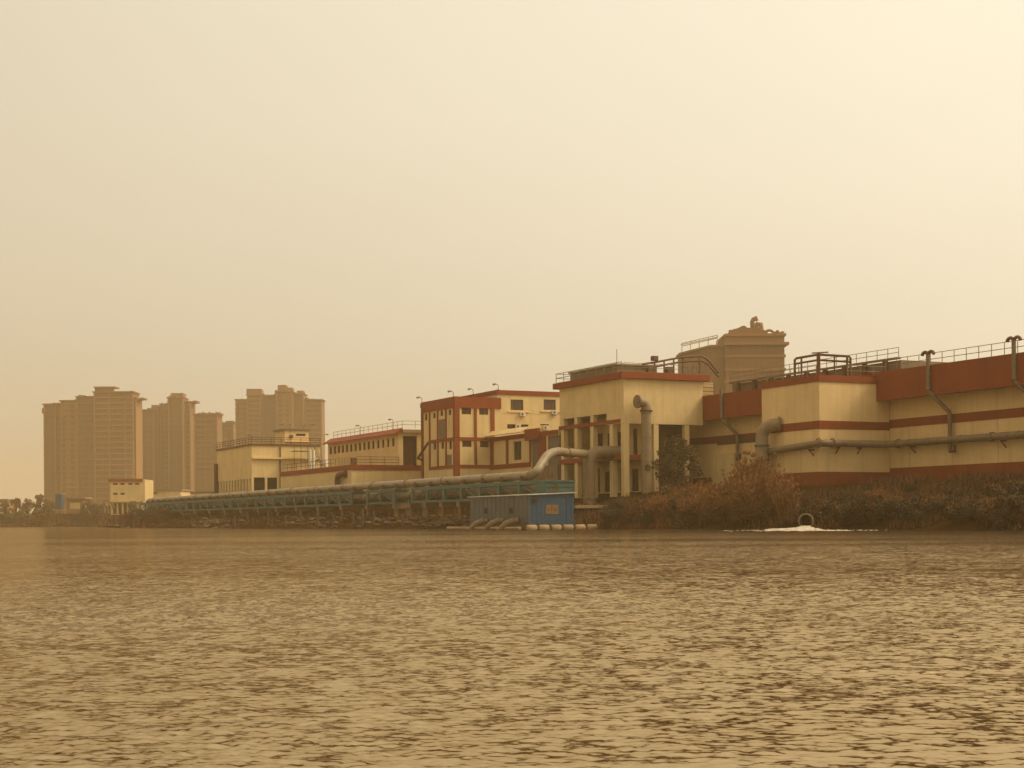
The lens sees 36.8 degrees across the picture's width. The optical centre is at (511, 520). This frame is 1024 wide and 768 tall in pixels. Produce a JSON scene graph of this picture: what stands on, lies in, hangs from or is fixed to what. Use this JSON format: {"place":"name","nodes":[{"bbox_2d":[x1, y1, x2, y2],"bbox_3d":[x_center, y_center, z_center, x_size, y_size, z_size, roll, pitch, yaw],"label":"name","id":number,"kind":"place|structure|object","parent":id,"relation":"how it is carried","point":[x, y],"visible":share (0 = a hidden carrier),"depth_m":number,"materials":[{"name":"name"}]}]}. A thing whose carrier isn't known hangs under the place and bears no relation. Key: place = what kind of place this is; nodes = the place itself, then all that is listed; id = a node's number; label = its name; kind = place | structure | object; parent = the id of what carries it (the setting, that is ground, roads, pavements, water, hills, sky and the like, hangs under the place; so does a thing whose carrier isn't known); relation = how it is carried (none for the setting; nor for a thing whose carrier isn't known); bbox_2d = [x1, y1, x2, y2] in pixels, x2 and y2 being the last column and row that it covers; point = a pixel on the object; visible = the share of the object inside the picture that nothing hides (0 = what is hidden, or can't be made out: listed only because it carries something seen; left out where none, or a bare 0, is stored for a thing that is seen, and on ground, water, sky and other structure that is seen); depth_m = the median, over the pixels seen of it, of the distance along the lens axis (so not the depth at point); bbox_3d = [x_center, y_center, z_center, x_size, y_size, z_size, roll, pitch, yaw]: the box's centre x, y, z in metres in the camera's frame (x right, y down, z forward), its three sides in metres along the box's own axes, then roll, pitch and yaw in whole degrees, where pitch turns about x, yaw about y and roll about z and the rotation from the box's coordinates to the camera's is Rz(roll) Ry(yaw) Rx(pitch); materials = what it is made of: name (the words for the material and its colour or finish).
{"place":"outdoors","nodes":[
{"label":"outdoors","id":0,"kind":"place"},
{"bbox_2d":[214,437,320,493],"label":"filter house","id":1,"kind":"structure","parent":0,"point":[249,467],"depth_m":284.00,"materials":[{"name":"beige paint"}]},
{"bbox_2d":[273,428,310,443],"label":"roof cabin","id":2,"kind":"object","parent":1,"relation":"on","point":[300,436],"visible":0.84,"depth_m":290.77,"materials":[{"name":"paint"}]},
{"bbox_2d":[291,444,326,470],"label":"stand pipes","id":3,"kind":"object","parent":1,"relation":"attached to","point":[311,455],"visible":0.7,"depth_m":281.34,"materials":[{"name":"metal"}]},
{"bbox_2d":[0,527,1023,767],"bbox_3d":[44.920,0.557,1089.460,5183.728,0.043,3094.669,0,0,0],"label":"water","id":4,"kind":"structure","parent":0,"point":[390,648],"depth_m":10.46,"materials":[{"name":"liquid"}]},
{"bbox_2d":[446,492,597,529],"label":"pump shed","id":5,"kind":"structure","parent":4,"relation":"on","point":[541,511],"depth_m":153.67,"materials":[{"name":"blue paint"}]},
{"bbox_2d":[467,517,487,528],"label":"suction pipe","id":6,"kind":"object","parent":5,"relation":"attached to","point":[481,521],"visible":0.81,"depth_m":160.42,"materials":[{"name":"metal"}]},
{"bbox_2d":[483,517,503,528],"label":"suction pipe","id":7,"kind":"object","parent":5,"relation":"attached to","point":[494,522],"visible":0.77,"depth_m":157.06,"materials":[{"name":"metal"}]},
{"bbox_2d":[497,517,518,528],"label":"suction pipe","id":8,"kind":"object","parent":5,"relation":"attached to","point":[508,522],"visible":0.84,"depth_m":153.92,"materials":[{"name":"paint"}]},
{"bbox_2d":[724,525,869,530],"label":"foam","id":9,"kind":"object","parent":4,"relation":"on","point":[805,528],"visible":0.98,"depth_m":117.36,"materials":[{"name":"liquid"}]},
{"bbox_2d":[0,477,1023,529],"bbox_3d":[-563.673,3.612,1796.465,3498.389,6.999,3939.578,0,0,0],"label":"ground","id":10,"kind":"structure","parent":0,"point":[970,524],"depth_m":173.95,"materials":[{"name":"soil"}]},
{"bbox_2d":[0,502,10,517],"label":"tree","id":11,"kind":"object","parent":10,"relation":"on","point":[5,510],"visible":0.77,"depth_m":499.60,"materials":[{"name":"green plant"}]},
{"bbox_2d":[9,498,21,518],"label":"tree","id":12,"kind":"object","parent":10,"relation":"on","point":[16,502],"visible":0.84,"depth_m":491.66,"materials":[{"name":"green plant"}]},
{"bbox_2d":[17,498,34,521],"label":"tree","id":13,"kind":"object","parent":10,"relation":"on","point":[27,507],"visible":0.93,"depth_m":485.08,"materials":[{"name":"green plant"}]},
{"bbox_2d":[32,494,48,516],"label":"tree","id":14,"kind":"object","parent":10,"relation":"on","point":[40,498],"visible":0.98,"depth_m":499.21,"materials":[{"name":"green plant"}]},
{"bbox_2d":[54,493,64,512],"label":"blue kiosk","id":15,"kind":"object","parent":10,"relation":"on","point":[59,500],"visible":1,"depth_m":482.00,"materials":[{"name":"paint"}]},
{"bbox_2d":[64,497,92,513],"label":"shed","id":16,"kind":"structure","parent":10,"relation":"on","point":[74,505],"depth_m":488.00,"materials":[{"name":"concrete"}]},
{"bbox_2d":[80,501,92,516],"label":"tree","id":17,"kind":"object","parent":10,"relation":"on","point":[86,510],"visible":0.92,"depth_m":485.14,"materials":[{"name":"green plant"}]},
{"bbox_2d":[42,386,146,513],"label":"apartment tower","id":18,"kind":"structure","parent":10,"relation":"on","point":[92,444],"depth_m":849.85,"materials":[{"name":"concrete"}]},
{"bbox_2d":[108,479,152,514],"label":"house","id":19,"kind":"structure","parent":10,"relation":"on","point":[124,493],"depth_m":452.00,"materials":[{"name":"beige paint"}]},
{"bbox_2d":[123,512,137,526],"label":"bush","id":20,"kind":"object","parent":10,"relation":"on","point":[128,516],"visible":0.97,"depth_m":300.16,"materials":[{"name":"brown plant"}]},
{"bbox_2d":[155,507,172,520],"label":"bush","id":21,"kind":"object","parent":10,"relation":"on","point":[163,512],"visible":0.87,"depth_m":298.46,"materials":[{"name":"brown plant"}]},
{"bbox_2d":[142,393,199,491],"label":"apartment tower","id":22,"kind":"structure","parent":10,"relation":"on","point":[168,442],"depth_m":941.85,"materials":[{"name":"concrete"}]},
{"bbox_2d":[150,498,195,511],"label":"truss span","id":23,"kind":"object","parent":10,"relation":"on","point":[174,503],"visible":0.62,"depth_m":311.65,"materials":[{"name":"green metal"}]},
{"bbox_2d":[156,489,190,497],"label":"warehouse","id":24,"kind":"structure","parent":10,"relation":"on","point":[171,492],"depth_m":470.00,"materials":[{"name":"paint"}]},
{"bbox_2d":[193,412,222,491],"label":"apartment tower","id":25,"kind":"structure","parent":10,"relation":"on","point":[207,430],"depth_m":899.85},
{"bbox_2d":[187,495,240,510],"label":"truss span","id":26,"kind":"object","parent":10,"relation":"on","point":[215,501],"visible":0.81,"depth_m":286.19,"materials":[{"name":"green metal"}]},
{"bbox_2d":[222,421,235,447],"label":"apartment tower","id":27,"kind":"structure","parent":10,"relation":"on","point":[228,430],"depth_m":1009.85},
{"bbox_2d":[230,491,294,509],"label":"truss span","id":28,"kind":"object","parent":10,"relation":"on","point":[257,498],"visible":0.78,"depth_m":258.14,"materials":[{"name":"green metal"}]},
{"bbox_2d":[234,385,325,467],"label":"apartment tower","id":29,"kind":"structure","parent":10,"relation":"on","point":[259,413],"depth_m":981.85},
{"bbox_2d":[91,514,469,528],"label":"rubble","id":30,"kind":"object","parent":10,"relation":"on","point":[438,521],"visible":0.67,"depth_m":195.54,"materials":[{"name":"stone"}]},
{"bbox_2d":[284,487,365,507],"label":"truss span","id":31,"kind":"object","parent":10,"relation":"on","point":[318,494],"visible":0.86,"depth_m":227.49,"materials":[{"name":"green metal"}]},
{"bbox_2d":[280,456,420,493],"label":"terrace building","id":32,"kind":"structure","parent":10,"relation":"on","point":[320,476],"depth_m":237.17,"materials":[{"name":"beige paint"}]},
{"bbox_2d":[322,421,420,466],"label":"settling house","id":33,"kind":"structure","parent":10,"relation":"on","point":[401,446],"depth_m":247.12,"materials":[{"name":"beige paint"}]},
{"bbox_2d":[366,484,408,504],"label":"truss span","id":34,"kind":"object","parent":10,"relation":"on","point":[380,492],"visible":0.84,"depth_m":205.73,"materials":[{"name":"green metal"}]},
{"bbox_2d":[392,504,408,516],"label":"pipe support","id":35,"kind":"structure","parent":10,"relation":"on","point":[395,506],"depth_m":201.73,"materials":[{"name":"concrete"}]},
{"bbox_2d":[407,503,423,517],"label":"pipe support","id":36,"kind":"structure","parent":10,"relation":"on","point":[410,506],"depth_m":197.10,"materials":[{"name":"concrete"}]},
{"bbox_2d":[423,503,439,518],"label":"pipe support","id":37,"kind":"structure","parent":10,"relation":"on","point":[426,506],"depth_m":192.47,"materials":[{"name":"concrete"}]},
{"bbox_2d":[439,502,456,517],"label":"pipe support","id":38,"kind":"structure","parent":10,"relation":"on","point":[442,505],"depth_m":187.83,"materials":[{"name":"concrete"}]},
{"bbox_2d":[417,396,501,490],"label":"office block","id":39,"kind":"structure","parent":10,"relation":"on","point":[455,431],"depth_m":210.93,"materials":[{"name":"beige paint"}]},
{"bbox_2d":[456,502,469,520],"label":"pipe support","id":40,"kind":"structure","parent":10,"relation":"on","point":[460,505],"depth_m":183.12,"materials":[{"name":"concrete"}]},
{"bbox_2d":[411,474,554,502],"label":"truss span","id":41,"kind":"object","parent":10,"relation":"on","point":[522,482],"visible":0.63,"depth_m":182.26,"materials":[{"name":"green metal"}]},
{"bbox_2d":[148,484,558,509],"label":"pipeline","id":42,"kind":"object","parent":41,"relation":"on","point":[407,495],"visible":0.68,"depth_m":205.69,"materials":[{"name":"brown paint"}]},
{"bbox_2d":[147,447,602,502],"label":"pipeline","id":43,"kind":"object","parent":41,"relation":"on","point":[540,465],"visible":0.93,"depth_m":195.75,"materials":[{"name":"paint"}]},
{"bbox_2d":[420,390,559,435],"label":"cream office","id":44,"kind":"structure","parent":10,"relation":"on","point":[537,407],"depth_m":214.95,"materials":[{"name":"paint"}]},
{"bbox_2d":[511,400,522,409],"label":"window","id":45,"kind":"structure","parent":44,"relation":"in","point":[515,404],"depth_m":214.22,"materials":[{"name":"glass"}]},
{"bbox_2d":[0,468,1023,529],"bbox_3d":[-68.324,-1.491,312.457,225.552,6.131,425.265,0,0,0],"label":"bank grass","id":46,"kind":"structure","parent":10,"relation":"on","point":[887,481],"depth_m":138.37,"materials":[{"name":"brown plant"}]},
{"bbox_2d":[485,426,588,495],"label":"annex","id":47,"kind":"object","parent":10,"relation":"on","point":[526,450],"visible":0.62,"depth_m":201.09,"materials":[{"name":"beige paint"}]},
{"bbox_2d":[574,503,606,513],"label":"valve slab","id":48,"kind":"structure","parent":10,"relation":"on","point":[578,506],"depth_m":174.37,"materials":[{"name":"concrete"}]},
{"bbox_2d":[582,446,620,504],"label":"drop pipe","id":49,"kind":"object","parent":48,"relation":"on","point":[596,452],"visible":0.88,"depth_m":178.91,"materials":[{"name":"metal"}]},
{"bbox_2d":[599,509,619,527],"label":"bush","id":50,"kind":"object","parent":10,"relation":"on","point":[607,516],"visible":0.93,"depth_m":152.15,"materials":[{"name":"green plant"}]},
{"bbox_2d":[602,499,622,519],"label":"bush","id":51,"kind":"object","parent":10,"relation":"on","point":[611,506],"visible":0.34,"depth_m":158.70,"materials":[{"name":"brown plant"}]},
{"bbox_2d":[612,502,629,521],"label":"bush","id":52,"kind":"object","parent":10,"relation":"on","point":[619,511],"visible":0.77,"depth_m":151.67,"materials":[{"name":"green plant"}]},
{"bbox_2d":[617,507,635,523],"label":"bush","id":53,"kind":"object","parent":10,"relation":"on","point":[628,513],"visible":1,"depth_m":150.28,"materials":[{"name":"brown plant"}]},
{"bbox_2d":[553,361,713,497],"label":"pump hall","id":54,"kind":"structure","parent":10,"relation":"on","point":[599,410],"depth_m":182.76,"materials":[{"name":"beige paint"}]},
{"bbox_2d":[568,349,656,379],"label":"railing","id":55,"kind":"object","parent":54,"relation":"on","point":[627,367],"visible":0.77,"depth_m":183.93,"materials":[{"name":"grey metal"}]},
{"bbox_2d":[632,469,638,490],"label":"window","id":56,"kind":"structure","parent":54,"relation":"in","point":[635,484],"depth_m":184.43,"materials":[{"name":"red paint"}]},
{"bbox_2d":[633,395,651,493],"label":"elbow pipe","id":57,"kind":"object","parent":54,"relation":"attached to","point":[643,403],"visible":0.96,"depth_m":178.08,"materials":[{"name":"metal"}]},
{"bbox_2d":[642,355,718,376],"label":"roof walkway pipes","id":58,"kind":"object","parent":54,"relation":"on","point":[654,359],"visible":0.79,"depth_m":183.36,"materials":[{"name":"metal"}]},
{"bbox_2d":[639,509,656,524],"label":"bush","id":59,"kind":"object","parent":10,"relation":"on","point":[648,516],"visible":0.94,"depth_m":146.18,"materials":[{"name":"green plant"}]},
{"bbox_2d":[648,495,673,521],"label":"reed clump","id":60,"kind":"object","parent":10,"relation":"on","point":[661,506],"visible":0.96,"depth_m":145.94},
{"bbox_2d":[644,434,704,490],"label":"tree","id":61,"kind":"object","parent":10,"relation":"on","point":[680,448],"visible":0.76,"depth_m":163.98,"materials":[{"name":"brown plant"}]},
{"bbox_2d":[674,505,698,527],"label":"bush","id":62,"kind":"object","parent":10,"relation":"on","point":[686,512],"visible":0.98,"depth_m":140.07,"materials":[{"name":"brown plant"}]},
{"bbox_2d":[694,484,724,525],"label":"reed clump","id":63,"kind":"object","parent":10,"relation":"on","point":[706,500],"visible":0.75,"depth_m":136.97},
{"bbox_2d":[676,316,788,394],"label":"ornate block","id":64,"kind":"structure","parent":10,"relation":"on","point":[753,347],"depth_m":480.00,"materials":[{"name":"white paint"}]},
{"bbox_2d":[722,463,761,498],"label":"reed clump","id":65,"kind":"object","parent":10,"relation":"on","point":[735,476],"visible":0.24,"depth_m":138.91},
{"bbox_2d":[732,468,775,504],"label":"reed clump","id":66,"kind":"object","parent":10,"relation":"on","point":[747,483],"visible":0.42,"depth_m":132.56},
{"bbox_2d":[733,450,776,480],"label":"reed clump","id":67,"kind":"object","parent":10,"relation":"on","point":[745,459],"visible":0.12,"depth_m":143.38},
{"bbox_2d":[739,451,785,484],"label":"reed clump","id":68,"kind":"object","parent":10,"relation":"on","point":[761,458],"visible":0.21,"depth_m":141.53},
{"bbox_2d":[743,462,786,521],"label":"reed clump","id":69,"kind":"object","parent":10,"relation":"on","point":[765,491],"visible":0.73,"depth_m":130.41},
{"bbox_2d":[768,473,807,520],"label":"reed clump","id":70,"kind":"object","parent":10,"relation":"on","point":[785,480],"visible":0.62,"depth_m":128.22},
{"bbox_2d":[774,482,804,522],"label":"reed clump","id":71,"kind":"object","parent":10,"relation":"on","point":[791,507],"visible":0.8,"depth_m":127.09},
{"bbox_2d":[779,507,803,525],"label":"bush","id":72,"kind":"object","parent":10,"relation":"on","point":[788,517],"visible":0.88,"depth_m":125.08,"materials":[{"name":"brown plant"}]},
{"bbox_2d":[798,513,813,526],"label":"outfall pipe","id":73,"kind":"object","parent":10,"relation":"on","point":[804,518],"visible":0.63,"depth_m":123.49,"materials":[{"name":"grey concrete"}]},
{"bbox_2d":[807,499,829,522],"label":"bush","id":74,"kind":"object","parent":10,"relation":"on","point":[816,510],"visible":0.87,"depth_m":122.74,"materials":[{"name":"brown plant"}]},
{"bbox_2d":[760,365,889,485],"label":"pump bay","id":75,"kind":"object","parent":10,"relation":"on","point":[807,408],"visible":0.85,"depth_m":153.87,"materials":[{"name":"paint"}]},
{"bbox_2d":[754,417,780,471],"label":"bent pipe","id":76,"kind":"object","parent":75,"relation":"attached to","point":[766,428],"visible":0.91,"depth_m":157.56,"materials":[{"name":"metal"}]},
{"bbox_2d":[794,352,851,377],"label":"roof pipework","id":77,"kind":"object","parent":75,"relation":"on","point":[817,355],"visible":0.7,"depth_m":155.37,"materials":[{"name":"metal"}]},
{"bbox_2d":[821,500,838,517],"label":"bush","id":78,"kind":"object","parent":10,"relation":"on","point":[830,506],"visible":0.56,"depth_m":123.03,"materials":[{"name":"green plant"}]},
{"bbox_2d":[834,493,857,505],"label":"bush","id":79,"kind":"object","parent":10,"relation":"on","point":[848,499],"visible":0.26,"depth_m":123.36,"materials":[{"name":"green plant"}]},
{"bbox_2d":[838,503,859,525],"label":"bush","id":80,"kind":"object","parent":10,"relation":"on","point":[850,508],"visible":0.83,"depth_m":118.25,"materials":[{"name":"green plant"}]},
{"bbox_2d":[689,339,1023,489],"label":"treatment hall","id":81,"kind":"structure","parent":10,"relation":"on","point":[984,395],"depth_m":149.11,"materials":[{"name":"paint"}]},
{"bbox_2d":[719,390,740,459],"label":"vent pipe","id":82,"kind":"object","parent":81,"relation":"attached to","point":[729,426],"visible":1,"depth_m":179.05,"materials":[{"name":"metal"}]},
{"bbox_2d":[729,347,947,391],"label":"railing","id":83,"kind":"object","parent":81,"relation":"on","point":[753,384],"visible":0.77,"depth_m":168.94,"materials":[{"name":"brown metal"}]},
{"bbox_2d":[768,431,1023,455],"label":"service pipe","id":84,"kind":"object","parent":81,"relation":"attached to","point":[1002,437],"visible":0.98,"depth_m":151.07,"materials":[{"name":"metal"}]},
{"bbox_2d":[921,350,955,452],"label":"vent pipe","id":85,"kind":"object","parent":81,"relation":"attached to","point":[940,402],"visible":1,"depth_m":147.07,"materials":[{"name":"metal"}]},
{"bbox_2d":[1005,335,1023,392],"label":"vent pipe","id":86,"kind":"object","parent":81,"relation":"attached to","point":[1013,351],"visible":1,"depth_m":137.17,"materials":[{"name":"metal"}]},
{"bbox_2d":[840,501,873,524],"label":"bush","id":87,"kind":"object","parent":10,"relation":"on","point":[854,514],"visible":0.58,"depth_m":117.94,"materials":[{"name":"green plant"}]},
{"bbox_2d":[852,497,883,523],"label":"bush","id":88,"kind":"object","parent":10,"relation":"on","point":[861,506],"visible":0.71,"depth_m":116.33,"materials":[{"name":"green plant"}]},
{"bbox_2d":[864,486,892,504],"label":"bush","id":89,"kind":"object","parent":10,"relation":"on","point":[872,494],"visible":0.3,"depth_m":121.29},
{"bbox_2d":[867,495,898,524],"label":"bush","id":90,"kind":"object","parent":10,"relation":"on","point":[888,509],"visible":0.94,"depth_m":114.54,"materials":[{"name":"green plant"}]},
{"bbox_2d":[894,499,918,522],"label":"bush","id":91,"kind":"object","parent":10,"relation":"on","point":[904,510],"visible":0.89,"depth_m":112.87,"materials":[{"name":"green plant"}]},
{"bbox_2d":[911,500,940,525],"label":"bush","id":92,"kind":"object","parent":10,"relation":"on","point":[919,514],"visible":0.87,"depth_m":110.70,"materials":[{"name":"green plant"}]},
{"bbox_2d":[921,498,943,519],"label":"bush","id":93,"kind":"object","parent":10,"relation":"on","point":[928,507],"visible":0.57,"depth_m":111.20,"materials":[{"name":"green plant"}]},
{"bbox_2d":[935,494,962,512],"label":"bush","id":94,"kind":"object","parent":10,"relation":"on","point":[954,498],"visible":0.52,"depth_m":110.17,"materials":[{"name":"brown plant"}]},
{"bbox_2d":[944,502,972,523],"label":"bush","id":95,"kind":"object","parent":10,"relation":"on","point":[962,513],"visible":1,"depth_m":107.00,"materials":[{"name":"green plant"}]},
{"bbox_2d":[967,499,991,517],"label":"bush","id":96,"kind":"object","parent":10,"relation":"on","point":[973,506],"visible":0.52,"depth_m":107.11,"materials":[{"name":"brown plant"}]},
{"bbox_2d":[980,483,1003,496],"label":"bush","id":97,"kind":"object","parent":10,"relation":"on","point":[989,490],"visible":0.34,"depth_m":116.25,"materials":[{"name":"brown plant"}]},
{"bbox_2d":[973,495,1015,523],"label":"bush","id":98,"kind":"object","parent":10,"relation":"on","point":[995,501],"visible":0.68,"depth_m":104.23,"materials":[{"name":"brown plant"}]},
{"bbox_2d":[989,504,1017,527],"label":"bush","id":99,"kind":"object","parent":10,"relation":"on","point":[1005,513],"visible":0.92,"depth_m":102.80,"materials":[{"name":"brown plant"}]},
{"bbox_2d":[999,481,1023,501],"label":"bush","id":100,"kind":"object","parent":10,"relation":"on","point":[1006,493],"visible":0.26,"depth_m":108.19,"materials":[{"name":"brown plant"}]},
{"bbox_2d":[1007,494,1023,522],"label":"bush","id":101,"kind":"object","parent":10,"relation":"on","point":[1018,502],"visible":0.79,"depth_m":102.97,"materials":[{"name":"brown plant"}]},
{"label":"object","id":102,"kind":"object","parent":10,"relation":"on","visible":0},
{"bbox_2d":[533,480,574,494],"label":"green tank","id":103,"kind":"object","parent":102,"relation":"on","point":[545,486],"visible":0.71,"depth_m":163.43,"materials":[{"name":"metal"}]},
{"bbox_2d":[0,0,1023,513],"label":"sky","id":104,"kind":"structure","parent":0,"point":[367,209],"materials":[{"name":"beige"}]},
{"bbox_2d":[676,497,696,520],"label":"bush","id":105,"kind":"object","parent":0,"point":[689,501],"visible":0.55,"depth_m":141.37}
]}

